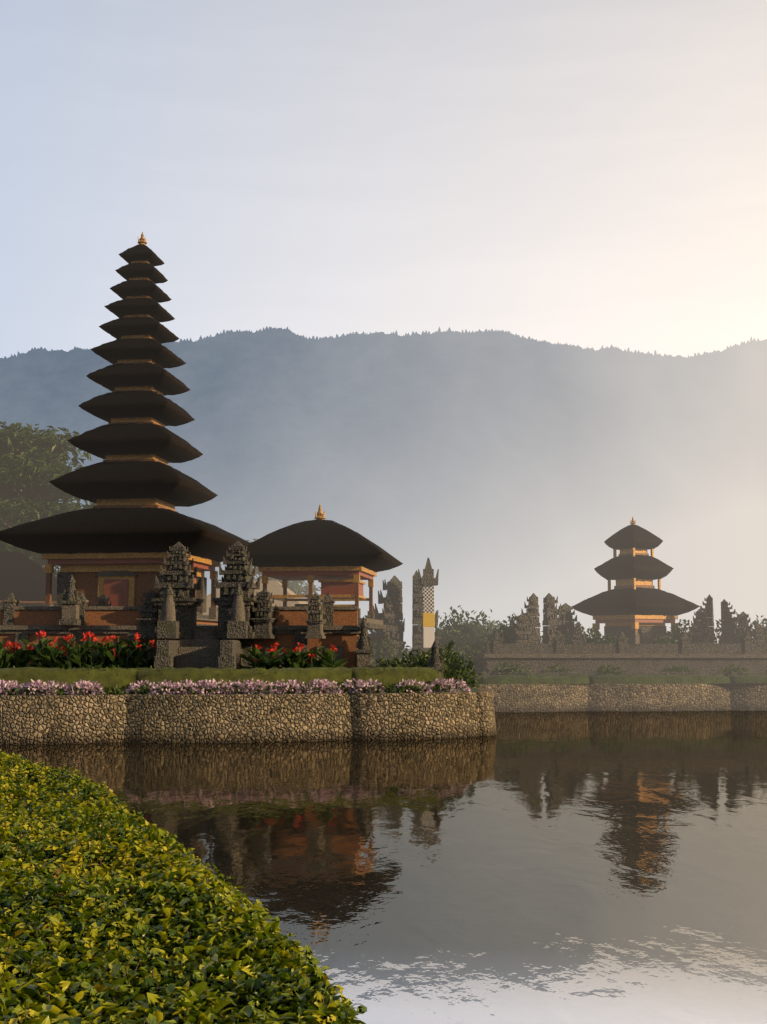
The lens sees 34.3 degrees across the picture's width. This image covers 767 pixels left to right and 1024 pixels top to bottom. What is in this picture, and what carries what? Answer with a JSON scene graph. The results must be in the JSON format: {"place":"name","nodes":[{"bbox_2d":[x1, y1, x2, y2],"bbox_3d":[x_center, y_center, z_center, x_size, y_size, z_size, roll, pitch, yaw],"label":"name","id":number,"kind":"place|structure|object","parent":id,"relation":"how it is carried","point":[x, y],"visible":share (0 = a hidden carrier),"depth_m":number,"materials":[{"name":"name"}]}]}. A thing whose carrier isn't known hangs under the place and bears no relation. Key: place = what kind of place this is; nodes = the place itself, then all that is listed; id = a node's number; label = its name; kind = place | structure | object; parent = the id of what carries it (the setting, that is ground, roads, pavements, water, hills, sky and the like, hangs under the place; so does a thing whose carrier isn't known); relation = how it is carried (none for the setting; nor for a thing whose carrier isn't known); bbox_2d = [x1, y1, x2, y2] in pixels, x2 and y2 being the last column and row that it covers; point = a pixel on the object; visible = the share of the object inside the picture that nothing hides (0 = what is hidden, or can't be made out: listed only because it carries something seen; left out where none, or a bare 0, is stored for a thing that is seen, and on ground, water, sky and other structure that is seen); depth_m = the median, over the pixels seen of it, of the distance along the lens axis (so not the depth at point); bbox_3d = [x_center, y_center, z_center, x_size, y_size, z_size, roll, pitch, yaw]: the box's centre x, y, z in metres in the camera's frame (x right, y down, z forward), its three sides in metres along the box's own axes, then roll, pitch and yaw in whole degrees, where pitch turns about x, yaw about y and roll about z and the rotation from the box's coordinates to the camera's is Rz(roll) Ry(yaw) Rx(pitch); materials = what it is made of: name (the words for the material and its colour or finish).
{"place":"outdoors","nodes":[
{"label":"outdoors","id":0,"kind":"place"},
{"bbox_2d":[0,551,56,605],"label":"pavilion","id":1,"kind":"structure","parent":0,"point":[22,578],"depth_m":54.38,"materials":[{"name":"stone"}]},
{"bbox_2d":[0,686,496,744],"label":"retaining wall","id":2,"kind":"structure","parent":0,"point":[148,718],"depth_m":29.05,"materials":[{"name":"grey stone"}]},
{"bbox_2d":[0,630,155,668],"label":"canna bed","id":3,"kind":"object","parent":2,"relation":"on","point":[44,655],"visible":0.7,"depth_m":31.72,"materials":[{"name":"green plant"}]},
{"bbox_2d":[0,592,367,668],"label":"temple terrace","id":4,"kind":"structure","parent":2,"relation":"on","point":[341,630],"depth_m":33.44,"materials":[{"name":"stone"}]},
{"bbox_2d":[59,575,81,625],"bbox_3d":[-8.353,2.355,33.240,0.500,1.350,0.500,0,-6,0],"label":"guardian statue","id":5,"kind":"object","parent":4,"relation":"on","point":[70,603],"visible":1,"depth_m":33.04,"materials":[{"name":"stone"}]},
{"bbox_2d":[0,232,249,625],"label":"pagoda","id":6,"kind":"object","parent":4,"relation":"on","point":[124,534],"visible":0.97,"depth_m":36.06,"materials":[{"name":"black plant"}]},
{"bbox_2d":[95,541,325,638],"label":"split gate","id":7,"kind":"structure","parent":4,"relation":"on","point":[170,612],"depth_m":33.01,"materials":[{"name":"stone"}]},
{"bbox_2d":[245,505,402,629],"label":"pavilion","id":8,"kind":"structure","parent":4,"relation":"on","point":[338,561],"depth_m":38.07,"materials":[{"name":"black plant"}]},
{"bbox_2d":[154,626,242,668],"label":"gate steps","id":9,"kind":"structure","parent":2,"relation":"on","point":[202,649],"depth_m":32.12,"materials":[{"name":"stone"}]},
{"bbox_2d":[0,664,443,694],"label":"grass lawn","id":10,"kind":"structure","parent":2,"relation":"on","point":[121,678],"depth_m":29.84,"materials":[{"name":"green plant"}]},
{"bbox_2d":[0,678,470,694],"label":"flower border","id":11,"kind":"object","parent":2,"relation":"on","point":[88,686],"visible":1,"depth_m":29.50,"materials":[{"name":"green plant"}]},
{"bbox_2d":[239,642,348,669],"bbox_3d":[-2.374,3.995,32.150,2.998,1.257,1.955,0,-6,0],"label":"canna bed","id":12,"kind":"object","parent":2,"relation":"on","point":[272,658],"visible":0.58,"depth_m":31.79,"materials":[{"name":"green plant"}]},
{"bbox_2d":[371,657,409,667],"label":"shrub","id":13,"kind":"object","parent":2,"relation":"on","point":[382,661],"visible":0.14,"depth_m":33.63,"materials":[{"name":"green plant"}]},
{"bbox_2d":[390,649,457,689],"bbox_3d":[0.961,4.198,32.739,2.024,1.182,1.627,0,-6,0],"label":"shrub","id":14,"kind":"object","parent":2,"relation":"on","point":[423,658],"visible":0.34,"depth_m":32.64,"materials":[{"name":"green plant"}]},
{"bbox_2d":[427,640,444,677],"bbox_3d":[1.334,3.951,31.960,0.500,1.300,0.500,0,-6,0],"label":"guardian statue","id":15,"kind":"object","parent":2,"relation":"on","point":[435,659],"visible":0.61,"depth_m":31.88,"materials":[{"name":"stone"}]},
{"bbox_2d":[411,640,472,683],"bbox_3d":[1.605,4.419,35.659,2.151,1.476,1.730,0,-6,0],"label":"greenery","id":16,"kind":"object","parent":2,"relation":"on","point":[449,646],"visible":0.1,"depth_m":35.74,"materials":[{"name":"green plant"}]},
{"bbox_2d":[439,649,483,687],"bbox_3d":[1.812,4.367,34.262,1.747,1.203,1.667,-3,-7,28],"label":"shrub","id":17,"kind":"object","parent":2,"relation":"on","point":[460,674],"visible":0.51,"depth_m":34.00,"materials":[{"name":"green plant"}]},
{"bbox_2d":[355,618,372,667],"bbox_3d":[-0.519,3.623,33.102,0.500,1.600,0.500,0,-6,0],"label":"guardian statue","id":18,"kind":"object","parent":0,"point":[363,651],"visible":0.73,"depth_m":32.96,"materials":[{"name":"stone"}]},
{"bbox_2d":[0,649,766,1023],"bbox_3d":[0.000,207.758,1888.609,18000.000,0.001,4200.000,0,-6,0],"label":"lake water","id":19,"kind":"structure","parent":0,"point":[594,867],"depth_m":13.42,"materials":[{"name":"grey liquid"}]},
{"bbox_2d":[0,326,766,648],"bbox_3d":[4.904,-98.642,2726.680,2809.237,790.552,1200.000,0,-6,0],"label":"mountain ridge","id":20,"kind":"structure","parent":0,"point":[502,475],"depth_m":2660.78,"materials":[{"name":"grey"}]},
{"bbox_2d":[0,0,766,358],"label":"sky","id":21,"kind":"structure","parent":0,"point":[584,174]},
{"bbox_2d":[475,683,766,711],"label":"retaining wall","id":22,"kind":"structure","parent":0,"point":[624,697],"depth_m":43.07,"materials":[{"name":"grey stone"}]},
{"bbox_2d":[488,661,531,674],"bbox_3d":[4.537,5.769,44.567,2.052,0.858,1.431,0,-6,0],"label":"island shrub","id":23,"kind":"object","parent":22,"relation":"on","point":[506,670],"visible":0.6,"depth_m":44.40,"materials":[{"name":"green plant"}]},
{"bbox_2d":[541,664,571,671],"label":"island shrub","id":24,"kind":"object","parent":22,"relation":"on","point":[559,668],"visible":0.43,"depth_m":44.66,"materials":[{"name":"green plant"}]},
{"bbox_2d":[595,664,626,675],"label":"island shrub","id":25,"kind":"object","parent":22,"relation":"on","point":[606,669],"visible":0.57,"depth_m":44.46,"materials":[{"name":"green plant"}]},
{"bbox_2d":[475,672,766,683],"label":"island groundcover","id":26,"kind":"object","parent":22,"relation":"on","point":[573,678],"visible":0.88,"depth_m":43.41,"materials":[{"name":"green plant"}]},
{"bbox_2d":[478,632,766,675],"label":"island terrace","id":27,"kind":"structure","parent":22,"relation":"on","point":[747,654],"depth_m":45.46,"materials":[{"name":"stone"}]},
{"bbox_2d":[479,622,521,652],"bbox_3d":[4.622,4.952,48.081,2.037,1.428,1.744,3,-7,-25],"label":"island bush","id":28,"kind":"object","parent":27,"relation":"on","point":[507,637],"visible":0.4,"depth_m":47.90,"materials":[{"name":"green plant"}]},
{"bbox_2d":[497,612,533,636],"bbox_3d":[5.320,4.876,48.878,2.062,1.893,1.560,0,-6,0],"label":"island bush","id":29,"kind":"object","parent":27,"relation":"on","point":[510,620],"visible":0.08,"depth_m":48.88,"materials":[{"name":"green plant"}]},
{"bbox_2d":[510,593,585,643],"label":"candi group","id":30,"kind":"structure","parent":27,"relation":"on","point":[553,624],"depth_m":47.67,"materials":[{"name":"stone"}]},
{"bbox_2d":[565,626,605,643],"bbox_3d":[7.821,5.013,47.763,2.214,1.304,1.715,0,-6,0],"label":"tree","id":31,"kind":"object","parent":27,"relation":"on","point":[592,640],"visible":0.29,"depth_m":47.53,"materials":[{"name":"green plant"}]},
{"bbox_2d":[598,634,629,643],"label":"island bush","id":32,"kind":"object","parent":27,"relation":"on","point":[608,639],"visible":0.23,"depth_m":46.64,"materials":[{"name":"green plant"}]},
{"bbox_2d":[573,517,699,643],"bbox_3d":[9.962,2.876,49.369,3.596,5.425,3.604,4,-7,-33],"label":"pagoda","id":33,"kind":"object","parent":27,"relation":"on","point":[635,606],"visible":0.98,"depth_m":48.66,"materials":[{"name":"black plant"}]},
{"bbox_2d":[647,636,677,643],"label":"island bush","id":34,"kind":"object","parent":27,"relation":"on","point":[665,640],"visible":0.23,"depth_m":46.62,"materials":[{"name":"green plant"}]},
{"bbox_2d":[662,619,693,643],"bbox_3d":[11.558,4.928,48.139,1.810,1.596,1.565,-3,-7,26],"label":"tree","id":35,"kind":"object","parent":27,"relation":"on","point":[677,632],"visible":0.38,"depth_m":47.97,"materials":[{"name":"green plant"}]},
{"bbox_2d":[689,594,766,643],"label":"candi group","id":36,"kind":"structure","parent":27,"relation":"on","point":[732,632],"depth_m":47.58,"materials":[{"name":"stone"}]},
{"bbox_2d":[714,611,751,643],"bbox_3d":[13.658,4.883,48.933,1.877,1.998,1.597,0,-6,0],"label":"island bush","id":37,"kind":"object","parent":27,"relation":"on","point":[718,623],"visible":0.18,"depth_m":48.92,"materials":[{"name":"green plant"}]},
{"bbox_2d":[750,615,766,642],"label":"tree","id":38,"kind":"object","parent":27,"relation":"on","point":[756,622],"visible":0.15,"depth_m":48.39,"materials":[{"name":"green plant"}]},
{"bbox_2d":[663,665,698,671],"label":"island shrub","id":39,"kind":"object","parent":22,"relation":"on","point":[679,668],"visible":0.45,"depth_m":44.83,"materials":[{"name":"green plant"}]},
{"bbox_2d":[719,663,748,675],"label":"island shrub","id":40,"kind":"object","parent":22,"relation":"on","point":[732,669],"visible":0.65,"depth_m":44.45,"materials":[{"name":"green plant"}]},
{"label":"bank ground","id":41,"kind":"structure","parent":0,"visible":0},
{"bbox_2d":[0,749,366,1023],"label":"bush","id":42,"kind":"object","parent":41,"relation":"on","point":[113,911],"visible":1,"depth_m":3.06,"materials":[{"name":"green plant"}]},
{"bbox_3d":[-5.200,7.367,48.739,17.879,1.900,4.572,0,-6,0],"label":"back left island rock wall","id":43,"kind":"object","parent":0,"visible":0},
{"bbox_2d":[363,615,409,658],"bbox_3d":[-0.338,5.360,49.190,2.894,2.539,2.373,0,-6,0],"label":"greenery","id":44,"kind":"object","parent":43,"relation":"on","point":[372,631],"visible":0.05,"depth_m":48.89,"materials":[{"name":"green"}]},
{"bbox_2d":[371,637,411,666],"bbox_3d":[-0.329,5.588,47.490,3.371,1.663,1.998,0,-6,0],"label":"shrub","id":45,"kind":"object","parent":43,"relation":"on","point":[376,655],"visible":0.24,"depth_m":47.20,"materials":[{"name":"green plant"}]},
{"bbox_2d":[369,570,441,662],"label":"split gate","id":46,"kind":"structure","parent":43,"relation":"on","point":[391,614],"depth_m":48.12,"materials":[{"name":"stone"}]},
{"bbox_2d":[418,558,438,654],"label":"shrine pillar","id":47,"kind":"structure","parent":43,"relation":"on","point":[428,581],"depth_m":47.49,"materials":[{"name":"stone"}]},
{"bbox_2d":[408,619,474,652],"bbox_3d":[2.531,5.488,50.148,3.208,2.408,2.397,0,-6,0],"label":"greenery","id":48,"kind":"object","parent":43,"relation":"on","point":[443,641],"visible":0.21,"depth_m":50.02,"materials":[{"name":"green plant"}]},
{"bbox_2d":[452,638,485,676],"bbox_3d":[3.151,5.650,47.426,3.426,1.685,1.988,0,-6,0],"label":"shrub","id":49,"kind":"object","parent":43,"relation":"on","point":[476,659],"visible":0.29,"depth_m":47.08,"materials":[{"name":"green plant"}]},
{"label":"mainland","id":50,"kind":"object","parent":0,"visible":0},
{"bbox_2d":[0,421,96,577],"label":"tree","id":51,"kind":"object","parent":50,"relation":"on","point":[32,465],"visible":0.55,"depth_m":61.02,"materials":[{"name":"green plant"}]},
{"bbox_2d":[203,580,307,618],"bbox_3d":[-6.846,5.839,65.754,6.990,4.420,5.589,-1,-6,6],"label":"thatched hall","id":52,"kind":"object","parent":50,"relation":"on","point":[274,587],"visible":0.04,"depth_m":64.78,"materials":[{"name":"stone"}]},
{"bbox_2d":[217,539,320,601],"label":"tree behind gate","id":53,"kind":"object","parent":50,"relation":"on","point":[295,587],"visible":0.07,"depth_m":79.45,"materials":[{"name":"green plant"}]},
{"bbox_2d":[435,605,490,651],"bbox_3d":[3.313,5.434,52.742,3.701,2.945,3.061,0,-6,0],"label":"greenery","id":54,"kind":"object","parent":50,"relation":"on","point":[473,634],"visible":0.38,"depth_m":52.42,"materials":[{"name":"green plant"}]},
{"bbox_2d":[438,609,502,649],"bbox_3d":[4.242,5.694,55.739,4.399,2.737,3.593,0,-6,0],"label":"greenery","id":55,"kind":"object","parent":50,"relation":"on","point":[485,620],"visible":0.13,"depth_m":55.64,"materials":[{"name":"green plant"}]},
{"bbox_2d":[479,620,541,642],"bbox_3d":[5.480,6.376,59.691,4.770,2.423,4.374,0,-6,0],"label":"greenery","id":56,"kind":"object","parent":50,"relation":"on","point":[496,625],"visible":0.02,"depth_m":59.75,"materials":[{"name":"green plant"}]}
]}

